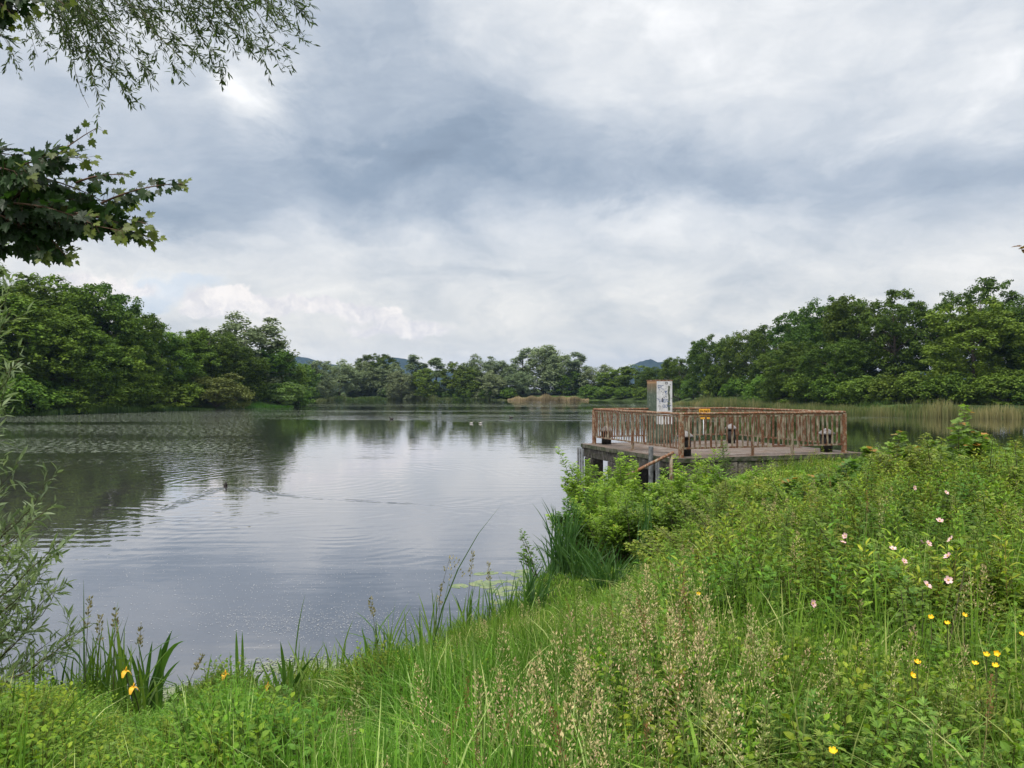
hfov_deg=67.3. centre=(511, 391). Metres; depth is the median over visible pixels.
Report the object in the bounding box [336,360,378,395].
willow tree
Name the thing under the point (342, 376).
willow tree
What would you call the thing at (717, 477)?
dogwood shrub
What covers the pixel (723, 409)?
railing
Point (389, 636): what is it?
sedge clump
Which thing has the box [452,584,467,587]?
lily pad
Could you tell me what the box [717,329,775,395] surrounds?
oak tree
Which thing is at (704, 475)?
dogwood shrub
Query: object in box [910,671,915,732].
buttercup
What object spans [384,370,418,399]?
willow tree
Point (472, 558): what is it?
grass stalk
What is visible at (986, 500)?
bramble bush
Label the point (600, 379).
alder tree
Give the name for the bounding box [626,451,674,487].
handrail
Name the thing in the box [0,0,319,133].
willow tree
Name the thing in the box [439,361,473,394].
alder tree
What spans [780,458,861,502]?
maple sapling
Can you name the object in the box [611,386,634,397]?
bush
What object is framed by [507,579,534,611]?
sedge clump
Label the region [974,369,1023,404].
bush
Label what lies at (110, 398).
bush
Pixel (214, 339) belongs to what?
ash tree
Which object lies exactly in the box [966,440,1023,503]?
bramble bush
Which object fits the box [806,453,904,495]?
bramble bush
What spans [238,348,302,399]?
alder tree
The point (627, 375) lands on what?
alder tree
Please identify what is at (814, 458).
edge weeds
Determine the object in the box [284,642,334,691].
sedge clump
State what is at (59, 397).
bush
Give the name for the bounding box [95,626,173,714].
sedge clump
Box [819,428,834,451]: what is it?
bollard
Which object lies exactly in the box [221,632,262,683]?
iris plant
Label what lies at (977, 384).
bush
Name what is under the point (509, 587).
lily pad
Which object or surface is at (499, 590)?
lily pad
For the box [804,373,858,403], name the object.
bush
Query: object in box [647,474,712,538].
bramble bush
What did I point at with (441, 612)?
waterside grass
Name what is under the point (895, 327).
oak tree
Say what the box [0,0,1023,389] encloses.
sky
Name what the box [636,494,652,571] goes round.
cattail clump
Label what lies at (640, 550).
bramble bush
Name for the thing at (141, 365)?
ash tree
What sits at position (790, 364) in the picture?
oak tree
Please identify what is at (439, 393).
bush
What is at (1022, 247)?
maple tree
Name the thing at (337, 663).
sedge clump
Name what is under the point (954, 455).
bramble bush
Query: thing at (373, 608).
grass stalk
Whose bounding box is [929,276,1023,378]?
oak tree
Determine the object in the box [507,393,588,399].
tan reeds
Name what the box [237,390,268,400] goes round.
bush
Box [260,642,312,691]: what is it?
iris plant
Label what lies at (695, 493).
dogwood shrub
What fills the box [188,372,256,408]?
bush
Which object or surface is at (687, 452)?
bollard
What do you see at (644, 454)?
platform
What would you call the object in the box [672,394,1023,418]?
reeds
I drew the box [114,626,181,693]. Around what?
grass stalk
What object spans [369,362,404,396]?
willow tree
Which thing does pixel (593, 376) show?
willow tree
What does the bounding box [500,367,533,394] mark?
willow tree
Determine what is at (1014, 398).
bush
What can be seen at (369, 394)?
bush
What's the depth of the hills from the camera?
2488.43 m
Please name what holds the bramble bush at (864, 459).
on the ground at (539, 393)
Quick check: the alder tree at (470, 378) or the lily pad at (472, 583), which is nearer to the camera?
the lily pad at (472, 583)
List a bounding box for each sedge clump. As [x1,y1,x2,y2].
[32,644,100,697]
[61,621,143,709]
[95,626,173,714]
[177,657,210,702]
[230,658,274,688]
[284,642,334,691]
[323,621,362,674]
[367,605,421,659]
[400,588,447,649]
[438,593,482,639]
[476,586,509,627]
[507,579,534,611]
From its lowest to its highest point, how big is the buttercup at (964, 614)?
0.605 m
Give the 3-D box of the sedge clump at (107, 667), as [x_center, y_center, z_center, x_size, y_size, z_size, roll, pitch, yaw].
[-2.805,1.975,5.292,0.617,0.894,0.543,0,0,0]
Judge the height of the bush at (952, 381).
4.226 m
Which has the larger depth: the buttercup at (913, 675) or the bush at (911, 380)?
the bush at (911, 380)
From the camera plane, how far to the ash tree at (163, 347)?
111.20 m
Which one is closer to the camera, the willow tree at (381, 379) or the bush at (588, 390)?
the bush at (588, 390)
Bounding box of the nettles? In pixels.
[0,635,415,767]
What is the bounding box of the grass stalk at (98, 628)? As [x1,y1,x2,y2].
[95,613,141,694]
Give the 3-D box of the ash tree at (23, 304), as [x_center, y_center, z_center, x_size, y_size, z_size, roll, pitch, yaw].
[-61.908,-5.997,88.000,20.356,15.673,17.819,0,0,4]
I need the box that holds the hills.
[168,355,925,391]
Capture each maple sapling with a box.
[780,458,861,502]
[856,430,909,473]
[912,404,995,470]
[970,430,1016,466]
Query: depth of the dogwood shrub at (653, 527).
11.47 m
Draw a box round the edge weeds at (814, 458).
[738,444,880,476]
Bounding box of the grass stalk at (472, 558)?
[466,549,493,624]
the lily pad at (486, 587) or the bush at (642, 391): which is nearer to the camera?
the lily pad at (486, 587)
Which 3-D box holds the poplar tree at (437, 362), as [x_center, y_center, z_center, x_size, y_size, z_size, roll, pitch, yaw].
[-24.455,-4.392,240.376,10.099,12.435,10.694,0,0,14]
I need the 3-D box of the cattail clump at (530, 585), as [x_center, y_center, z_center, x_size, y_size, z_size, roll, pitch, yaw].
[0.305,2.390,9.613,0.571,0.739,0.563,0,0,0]
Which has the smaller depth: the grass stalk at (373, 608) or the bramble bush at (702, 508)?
the grass stalk at (373, 608)
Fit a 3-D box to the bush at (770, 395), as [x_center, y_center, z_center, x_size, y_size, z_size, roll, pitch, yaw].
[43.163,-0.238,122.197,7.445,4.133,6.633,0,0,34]
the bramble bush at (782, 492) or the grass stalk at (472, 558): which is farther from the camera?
the bramble bush at (782, 492)
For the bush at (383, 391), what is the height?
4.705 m
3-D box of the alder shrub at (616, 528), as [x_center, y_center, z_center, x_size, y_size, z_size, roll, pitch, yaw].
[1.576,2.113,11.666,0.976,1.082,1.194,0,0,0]
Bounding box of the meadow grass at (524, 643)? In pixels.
[0,453,1023,767]
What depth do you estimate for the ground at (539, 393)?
117.08 m
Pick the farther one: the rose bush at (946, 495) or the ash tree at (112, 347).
the ash tree at (112, 347)
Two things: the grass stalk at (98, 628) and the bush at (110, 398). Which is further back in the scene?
the bush at (110, 398)
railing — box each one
[591,408,682,449]
[593,407,730,442]
[678,411,846,457]
[730,407,845,447]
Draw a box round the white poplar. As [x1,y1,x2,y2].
[208,311,299,399]
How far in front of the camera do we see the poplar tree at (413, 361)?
242.30 m
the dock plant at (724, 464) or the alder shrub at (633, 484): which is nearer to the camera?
the alder shrub at (633, 484)
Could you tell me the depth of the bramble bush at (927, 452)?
9.12 m
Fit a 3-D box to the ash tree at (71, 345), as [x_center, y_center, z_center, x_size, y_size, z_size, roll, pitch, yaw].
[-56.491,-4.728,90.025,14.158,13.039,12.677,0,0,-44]
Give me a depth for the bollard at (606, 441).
21.49 m
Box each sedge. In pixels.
[3,400,215,415]
[235,401,292,408]
[316,394,505,400]
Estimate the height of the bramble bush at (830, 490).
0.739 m
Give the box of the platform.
[577,440,861,505]
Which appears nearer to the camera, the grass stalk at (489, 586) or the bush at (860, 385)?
the grass stalk at (489, 586)
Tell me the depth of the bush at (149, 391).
100.16 m
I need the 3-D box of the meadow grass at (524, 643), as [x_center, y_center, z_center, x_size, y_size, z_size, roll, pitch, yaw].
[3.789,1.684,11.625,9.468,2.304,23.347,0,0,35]
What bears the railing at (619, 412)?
on the platform
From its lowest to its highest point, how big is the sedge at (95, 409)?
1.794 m
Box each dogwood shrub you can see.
[623,505,690,543]
[625,501,674,530]
[643,464,689,510]
[679,478,737,508]
[687,448,722,493]
[704,464,750,492]
[718,466,776,487]
[763,470,811,478]
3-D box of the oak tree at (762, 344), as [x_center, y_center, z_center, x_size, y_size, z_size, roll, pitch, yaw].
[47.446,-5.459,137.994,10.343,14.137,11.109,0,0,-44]
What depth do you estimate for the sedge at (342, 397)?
232.19 m
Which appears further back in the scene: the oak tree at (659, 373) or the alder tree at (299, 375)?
the oak tree at (659, 373)
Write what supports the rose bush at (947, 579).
on the ground at (539, 393)
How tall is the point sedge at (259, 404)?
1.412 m
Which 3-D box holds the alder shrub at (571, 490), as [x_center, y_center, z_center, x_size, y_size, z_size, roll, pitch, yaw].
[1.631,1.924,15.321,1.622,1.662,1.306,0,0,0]
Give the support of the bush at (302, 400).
on the ground at (539, 393)
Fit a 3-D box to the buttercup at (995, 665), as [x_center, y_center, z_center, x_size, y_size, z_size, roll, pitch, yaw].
[1.768,1.281,2.800,0.055,0.588,0.024,0,0,-36]
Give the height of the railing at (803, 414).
1.015 m
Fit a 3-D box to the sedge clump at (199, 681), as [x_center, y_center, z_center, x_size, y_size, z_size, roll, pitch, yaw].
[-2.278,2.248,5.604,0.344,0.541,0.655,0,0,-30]
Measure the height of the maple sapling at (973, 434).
1.055 m
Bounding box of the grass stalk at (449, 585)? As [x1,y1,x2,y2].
[432,555,464,641]
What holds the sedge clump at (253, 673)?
on the ground at (539, 393)
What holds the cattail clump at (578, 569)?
on the ground at (539, 393)
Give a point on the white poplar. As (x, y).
(253, 335)
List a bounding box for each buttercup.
[829,746,837,767]
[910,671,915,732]
[914,659,920,703]
[928,614,933,670]
[944,620,949,680]
[962,612,966,668]
[972,661,978,723]
[983,651,989,697]
[992,663,998,711]
[994,650,1000,693]
[1019,632,1023,698]
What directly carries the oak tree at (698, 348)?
on the ground at (539, 393)
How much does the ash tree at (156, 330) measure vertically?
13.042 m
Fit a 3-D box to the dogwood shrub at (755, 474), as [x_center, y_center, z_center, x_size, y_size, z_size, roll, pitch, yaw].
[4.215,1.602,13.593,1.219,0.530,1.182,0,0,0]
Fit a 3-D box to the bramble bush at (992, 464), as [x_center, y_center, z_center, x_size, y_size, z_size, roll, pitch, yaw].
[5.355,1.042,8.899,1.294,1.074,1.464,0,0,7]
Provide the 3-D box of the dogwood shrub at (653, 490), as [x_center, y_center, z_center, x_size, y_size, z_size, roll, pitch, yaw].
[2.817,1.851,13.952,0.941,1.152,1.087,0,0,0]
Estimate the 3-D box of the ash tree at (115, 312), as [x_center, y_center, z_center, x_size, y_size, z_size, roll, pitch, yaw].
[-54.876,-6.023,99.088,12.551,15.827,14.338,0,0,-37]
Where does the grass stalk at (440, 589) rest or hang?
on the ground at (539, 393)
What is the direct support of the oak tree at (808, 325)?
on the ground at (539, 393)
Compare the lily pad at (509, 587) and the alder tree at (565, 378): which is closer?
the lily pad at (509, 587)
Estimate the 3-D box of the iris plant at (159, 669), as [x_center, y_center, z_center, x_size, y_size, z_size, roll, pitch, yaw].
[-2.470,2.138,5.330,0.508,0.763,1.072,0,0,-33]
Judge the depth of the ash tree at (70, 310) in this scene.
94.47 m
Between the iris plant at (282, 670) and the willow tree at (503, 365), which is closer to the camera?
the iris plant at (282, 670)
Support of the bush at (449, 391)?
on the ground at (539, 393)
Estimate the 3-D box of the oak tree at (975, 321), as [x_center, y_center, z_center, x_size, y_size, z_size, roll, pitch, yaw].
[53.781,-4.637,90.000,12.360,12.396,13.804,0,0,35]
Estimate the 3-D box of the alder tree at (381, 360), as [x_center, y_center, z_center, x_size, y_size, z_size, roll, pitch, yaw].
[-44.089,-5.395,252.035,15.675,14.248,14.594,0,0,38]
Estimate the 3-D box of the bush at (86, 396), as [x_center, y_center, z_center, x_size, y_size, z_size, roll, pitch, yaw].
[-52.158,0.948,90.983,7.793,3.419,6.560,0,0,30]
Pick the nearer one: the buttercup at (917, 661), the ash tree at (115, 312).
the buttercup at (917, 661)
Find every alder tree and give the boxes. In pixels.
[198,340,270,400]
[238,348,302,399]
[263,363,310,391]
[355,353,400,394]
[408,368,441,399]
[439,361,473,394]
[453,369,483,397]
[554,371,584,395]
[594,369,630,395]
[614,364,654,393]
[634,367,667,387]
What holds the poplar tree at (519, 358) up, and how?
on the ground at (539, 393)
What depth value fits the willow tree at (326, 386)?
220.94 m
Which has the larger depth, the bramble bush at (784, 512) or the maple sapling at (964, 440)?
the maple sapling at (964, 440)
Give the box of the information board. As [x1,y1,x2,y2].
[646,380,672,443]
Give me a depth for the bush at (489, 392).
229.46 m
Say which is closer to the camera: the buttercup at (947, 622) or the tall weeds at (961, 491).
the buttercup at (947, 622)
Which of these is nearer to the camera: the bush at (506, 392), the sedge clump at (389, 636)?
the sedge clump at (389, 636)
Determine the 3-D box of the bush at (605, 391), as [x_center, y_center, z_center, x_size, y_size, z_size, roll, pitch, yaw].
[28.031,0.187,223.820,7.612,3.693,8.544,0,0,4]
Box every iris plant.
[115,631,191,714]
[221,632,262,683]
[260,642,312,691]
[338,631,404,666]
[444,596,503,636]
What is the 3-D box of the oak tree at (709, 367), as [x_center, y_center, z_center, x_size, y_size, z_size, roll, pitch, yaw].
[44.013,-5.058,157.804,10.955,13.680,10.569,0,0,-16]
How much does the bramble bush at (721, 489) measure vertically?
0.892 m
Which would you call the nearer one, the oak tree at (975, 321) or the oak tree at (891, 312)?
the oak tree at (975, 321)
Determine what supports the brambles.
on the ground at (539, 393)
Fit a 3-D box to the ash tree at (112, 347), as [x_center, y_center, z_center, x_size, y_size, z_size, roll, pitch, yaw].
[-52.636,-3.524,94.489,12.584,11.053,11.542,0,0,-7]
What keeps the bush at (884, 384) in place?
on the ground at (539, 393)
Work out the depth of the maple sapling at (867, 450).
11.59 m
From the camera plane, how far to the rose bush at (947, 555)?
4.62 m
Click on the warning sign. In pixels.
(704, 410)
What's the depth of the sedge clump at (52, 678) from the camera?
4.89 m
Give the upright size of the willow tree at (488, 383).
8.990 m
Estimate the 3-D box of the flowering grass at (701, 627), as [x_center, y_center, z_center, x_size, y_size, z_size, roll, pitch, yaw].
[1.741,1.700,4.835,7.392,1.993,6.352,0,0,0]
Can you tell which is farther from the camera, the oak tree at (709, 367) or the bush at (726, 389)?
the oak tree at (709, 367)
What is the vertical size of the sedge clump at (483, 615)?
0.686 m
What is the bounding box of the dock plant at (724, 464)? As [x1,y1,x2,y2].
[716,436,732,476]
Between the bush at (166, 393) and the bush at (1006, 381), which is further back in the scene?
the bush at (166, 393)
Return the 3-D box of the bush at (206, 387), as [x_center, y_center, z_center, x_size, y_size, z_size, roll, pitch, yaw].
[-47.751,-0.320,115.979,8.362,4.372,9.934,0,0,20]
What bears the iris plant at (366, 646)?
on the ground at (539, 393)
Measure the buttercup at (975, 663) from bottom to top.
0.587 m
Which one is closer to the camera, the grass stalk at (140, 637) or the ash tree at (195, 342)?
the grass stalk at (140, 637)
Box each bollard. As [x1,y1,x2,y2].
[600,426,611,443]
[677,431,693,455]
[725,424,735,442]
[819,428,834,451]
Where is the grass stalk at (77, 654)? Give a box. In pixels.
[37,596,92,699]
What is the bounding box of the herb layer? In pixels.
[555,460,1023,767]
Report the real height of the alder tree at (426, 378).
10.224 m
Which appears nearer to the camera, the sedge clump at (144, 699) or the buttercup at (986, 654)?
the buttercup at (986, 654)
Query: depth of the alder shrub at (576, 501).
13.47 m
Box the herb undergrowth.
[349,516,692,767]
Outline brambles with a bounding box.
[570,433,1023,601]
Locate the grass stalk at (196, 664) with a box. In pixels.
[149,654,204,693]
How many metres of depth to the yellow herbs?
14.06 m
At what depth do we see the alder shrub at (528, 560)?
11.03 m
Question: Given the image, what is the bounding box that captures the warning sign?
[699,409,709,434]
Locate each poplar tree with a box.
[400,353,428,396]
[421,357,450,395]
[510,347,537,394]
[567,351,589,394]
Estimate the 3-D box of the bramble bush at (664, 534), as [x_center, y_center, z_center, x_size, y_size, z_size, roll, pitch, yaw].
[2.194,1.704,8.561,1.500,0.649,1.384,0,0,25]
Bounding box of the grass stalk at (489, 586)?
[486,561,510,611]
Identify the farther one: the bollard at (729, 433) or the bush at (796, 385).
the bush at (796, 385)
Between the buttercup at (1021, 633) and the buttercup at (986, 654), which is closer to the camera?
the buttercup at (986, 654)
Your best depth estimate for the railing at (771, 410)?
20.86 m
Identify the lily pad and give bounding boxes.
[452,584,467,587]
[468,582,485,585]
[474,580,489,583]
[480,585,494,588]
[484,581,497,584]
[488,588,503,592]
[500,586,515,589]
[511,573,524,576]
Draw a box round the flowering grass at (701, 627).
[311,474,1023,767]
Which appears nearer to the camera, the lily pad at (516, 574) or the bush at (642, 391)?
the lily pad at (516, 574)
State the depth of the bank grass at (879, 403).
102.04 m
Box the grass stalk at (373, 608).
[341,596,393,649]
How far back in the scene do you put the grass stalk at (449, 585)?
6.80 m
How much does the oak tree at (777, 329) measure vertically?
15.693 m
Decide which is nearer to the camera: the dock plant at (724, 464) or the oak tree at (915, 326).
the dock plant at (724, 464)
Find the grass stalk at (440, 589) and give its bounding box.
[409,583,462,647]
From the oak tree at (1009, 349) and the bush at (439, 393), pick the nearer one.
the oak tree at (1009, 349)
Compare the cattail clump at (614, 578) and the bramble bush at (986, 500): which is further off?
the cattail clump at (614, 578)
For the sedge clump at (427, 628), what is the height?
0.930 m
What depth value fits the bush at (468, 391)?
231.71 m
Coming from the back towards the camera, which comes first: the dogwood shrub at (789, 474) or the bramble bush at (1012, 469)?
the dogwood shrub at (789, 474)
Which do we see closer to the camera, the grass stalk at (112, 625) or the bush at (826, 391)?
the grass stalk at (112, 625)
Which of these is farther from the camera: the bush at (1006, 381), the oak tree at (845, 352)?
the oak tree at (845, 352)
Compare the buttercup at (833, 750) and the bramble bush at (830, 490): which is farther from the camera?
the bramble bush at (830, 490)
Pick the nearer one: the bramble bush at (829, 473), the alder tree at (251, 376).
the bramble bush at (829, 473)
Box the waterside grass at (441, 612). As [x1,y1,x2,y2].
[0,505,644,691]
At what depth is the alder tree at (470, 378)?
231.51 m
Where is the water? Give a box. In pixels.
[0,400,1023,697]
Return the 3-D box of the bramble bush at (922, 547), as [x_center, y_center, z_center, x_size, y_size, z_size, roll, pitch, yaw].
[3.417,1.263,5.699,0.951,0.628,1.456,0,0,-30]
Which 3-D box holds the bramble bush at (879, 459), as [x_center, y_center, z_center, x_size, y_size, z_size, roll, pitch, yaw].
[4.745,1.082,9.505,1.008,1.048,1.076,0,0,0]
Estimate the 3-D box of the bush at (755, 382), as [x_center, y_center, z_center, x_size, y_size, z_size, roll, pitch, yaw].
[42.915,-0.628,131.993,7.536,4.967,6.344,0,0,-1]
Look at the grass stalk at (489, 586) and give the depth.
8.02 m
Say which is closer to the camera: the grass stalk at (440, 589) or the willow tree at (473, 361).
the grass stalk at (440, 589)
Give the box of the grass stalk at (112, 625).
[82,607,142,704]
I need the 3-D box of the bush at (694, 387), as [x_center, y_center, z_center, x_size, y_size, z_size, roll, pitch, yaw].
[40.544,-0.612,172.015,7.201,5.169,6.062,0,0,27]
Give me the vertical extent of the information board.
1.807 m
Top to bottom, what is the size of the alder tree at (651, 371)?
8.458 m
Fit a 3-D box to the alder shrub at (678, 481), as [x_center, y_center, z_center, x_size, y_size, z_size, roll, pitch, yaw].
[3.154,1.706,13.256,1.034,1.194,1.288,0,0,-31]
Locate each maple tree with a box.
[0,0,191,267]
[1013,245,1023,252]
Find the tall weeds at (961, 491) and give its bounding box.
[607,448,1023,659]
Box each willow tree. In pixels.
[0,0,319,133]
[291,363,322,400]
[297,360,340,397]
[320,359,364,395]
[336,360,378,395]
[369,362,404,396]
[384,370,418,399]
[454,353,500,387]
[470,370,509,398]
[484,360,514,395]
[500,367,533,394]
[512,344,571,393]
[542,353,583,394]
[576,364,617,394]
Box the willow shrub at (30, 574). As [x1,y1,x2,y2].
[0,241,99,701]
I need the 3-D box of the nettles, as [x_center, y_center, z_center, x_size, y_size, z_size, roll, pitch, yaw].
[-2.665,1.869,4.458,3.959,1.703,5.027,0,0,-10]
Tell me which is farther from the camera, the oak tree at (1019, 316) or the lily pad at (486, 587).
the oak tree at (1019, 316)
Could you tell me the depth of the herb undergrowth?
3.32 m
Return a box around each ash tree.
[0,265,81,403]
[0,280,58,381]
[0,291,99,401]
[1,272,119,401]
[33,319,134,400]
[42,283,142,386]
[82,332,166,404]
[86,281,154,368]
[109,311,182,389]
[145,331,202,399]
[159,330,221,390]
[181,326,240,397]
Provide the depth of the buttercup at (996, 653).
2.93 m
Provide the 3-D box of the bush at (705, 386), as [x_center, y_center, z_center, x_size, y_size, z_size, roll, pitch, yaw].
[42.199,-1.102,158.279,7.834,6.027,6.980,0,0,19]
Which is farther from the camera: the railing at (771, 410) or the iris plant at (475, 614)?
the railing at (771, 410)
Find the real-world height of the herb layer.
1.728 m
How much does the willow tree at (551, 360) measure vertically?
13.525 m
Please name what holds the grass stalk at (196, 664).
on the ground at (539, 393)
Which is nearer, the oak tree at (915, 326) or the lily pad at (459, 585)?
the lily pad at (459, 585)
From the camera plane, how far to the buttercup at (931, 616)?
3.40 m
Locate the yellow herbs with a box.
[747,440,1023,487]
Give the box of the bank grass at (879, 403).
[673,394,946,408]
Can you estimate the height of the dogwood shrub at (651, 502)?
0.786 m
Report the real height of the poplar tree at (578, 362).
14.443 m
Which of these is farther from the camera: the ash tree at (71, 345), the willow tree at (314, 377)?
the willow tree at (314, 377)
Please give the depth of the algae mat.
7.53 m
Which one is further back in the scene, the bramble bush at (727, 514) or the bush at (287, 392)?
the bush at (287, 392)
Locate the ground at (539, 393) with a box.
[1,389,1023,725]
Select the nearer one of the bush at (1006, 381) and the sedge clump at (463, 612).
the sedge clump at (463, 612)
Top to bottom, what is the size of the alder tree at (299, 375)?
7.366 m
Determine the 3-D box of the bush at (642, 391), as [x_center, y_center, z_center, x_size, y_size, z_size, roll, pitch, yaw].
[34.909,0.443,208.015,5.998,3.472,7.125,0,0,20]
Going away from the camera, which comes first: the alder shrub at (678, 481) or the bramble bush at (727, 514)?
the bramble bush at (727, 514)
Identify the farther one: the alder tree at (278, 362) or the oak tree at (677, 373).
the oak tree at (677, 373)
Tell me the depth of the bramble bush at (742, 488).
9.86 m
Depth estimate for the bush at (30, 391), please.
83.19 m
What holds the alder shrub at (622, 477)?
on the ground at (539, 393)
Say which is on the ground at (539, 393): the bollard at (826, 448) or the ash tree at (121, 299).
the ash tree at (121, 299)
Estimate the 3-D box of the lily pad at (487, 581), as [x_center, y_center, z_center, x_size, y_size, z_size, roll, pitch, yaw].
[-0.418,2.699,10.874,0.232,0.002,0.255,0,0,10]
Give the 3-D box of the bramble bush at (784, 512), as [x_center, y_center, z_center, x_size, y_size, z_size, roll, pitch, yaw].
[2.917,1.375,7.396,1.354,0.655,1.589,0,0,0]
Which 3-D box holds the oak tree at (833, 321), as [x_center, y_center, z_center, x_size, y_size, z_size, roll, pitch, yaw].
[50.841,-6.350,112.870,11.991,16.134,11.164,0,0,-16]
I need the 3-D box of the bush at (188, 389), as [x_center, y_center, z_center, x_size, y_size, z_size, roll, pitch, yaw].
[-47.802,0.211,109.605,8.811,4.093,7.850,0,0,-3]
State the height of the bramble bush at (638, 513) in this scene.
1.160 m
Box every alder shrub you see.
[516,528,542,577]
[545,484,595,542]
[551,479,609,548]
[554,446,624,514]
[575,471,637,552]
[584,452,666,512]
[586,491,643,562]
[611,456,661,518]
[652,454,720,517]
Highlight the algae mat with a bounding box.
[163,652,360,700]
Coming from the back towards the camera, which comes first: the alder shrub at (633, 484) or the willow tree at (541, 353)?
the willow tree at (541, 353)
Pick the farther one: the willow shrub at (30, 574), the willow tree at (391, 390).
the willow tree at (391, 390)
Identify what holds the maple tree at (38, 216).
on the ground at (539, 393)
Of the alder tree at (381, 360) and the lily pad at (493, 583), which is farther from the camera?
the alder tree at (381, 360)
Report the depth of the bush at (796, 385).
110.03 m
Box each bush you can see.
[0,373,53,414]
[17,377,80,407]
[46,385,104,413]
[66,377,140,409]
[97,373,167,409]
[137,384,192,406]
[155,379,207,406]
[175,375,224,401]
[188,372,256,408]
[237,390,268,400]
[255,382,305,404]
[285,386,315,405]
[360,390,377,395]
[378,383,395,395]
[423,389,442,397]
[442,389,460,397]
[452,386,477,399]
[476,388,500,398]
[498,386,518,398]
[578,384,599,397]
[595,488,669,561]
[596,385,618,397]
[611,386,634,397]
[624,526,698,567]
[631,387,646,398]
[636,523,777,555]
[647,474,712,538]
[675,475,769,517]
[678,377,702,398]
[682,502,735,523]
[683,500,781,541]
[698,372,730,397]
[718,374,755,396]
[733,464,800,506]
[740,374,772,398]
[743,493,846,543]
[750,468,853,517]
[760,380,795,399]
[778,371,819,403]
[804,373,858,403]
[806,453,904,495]
[806,513,1019,625]
[811,558,1008,693]
[816,489,920,531]
[823,473,1023,546]
[832,374,878,403]
[855,438,982,475]
[861,436,937,489]
[867,372,917,402]
[883,522,1020,574]
[885,370,952,403]
[894,432,998,488]
[910,490,1023,544]
[917,370,976,404]
[930,439,1023,486]
[934,449,1023,472]
[948,371,1011,404]
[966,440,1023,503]
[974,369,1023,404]
[1009,375,1023,404]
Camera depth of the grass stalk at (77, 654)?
5.00 m
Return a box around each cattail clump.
[515,557,558,607]
[532,497,591,575]
[558,534,612,579]
[568,540,642,591]
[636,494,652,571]
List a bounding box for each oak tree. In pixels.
[657,361,690,396]
[660,356,700,400]
[682,338,721,396]
[698,334,749,396]
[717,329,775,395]
[744,322,800,384]
[753,341,827,401]
[764,308,823,375]
[790,295,860,372]
[796,337,869,402]
[820,294,904,396]
[841,288,945,378]
[868,304,942,376]
[904,303,969,394]
[912,295,1023,402]
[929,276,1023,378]
[976,300,1023,375]
[1000,296,1023,374]
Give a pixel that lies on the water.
(406, 502)
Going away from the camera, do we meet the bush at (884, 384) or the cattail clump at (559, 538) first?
the cattail clump at (559, 538)
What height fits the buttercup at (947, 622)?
0.603 m
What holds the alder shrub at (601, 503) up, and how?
on the ground at (539, 393)
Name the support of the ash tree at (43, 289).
on the ground at (539, 393)

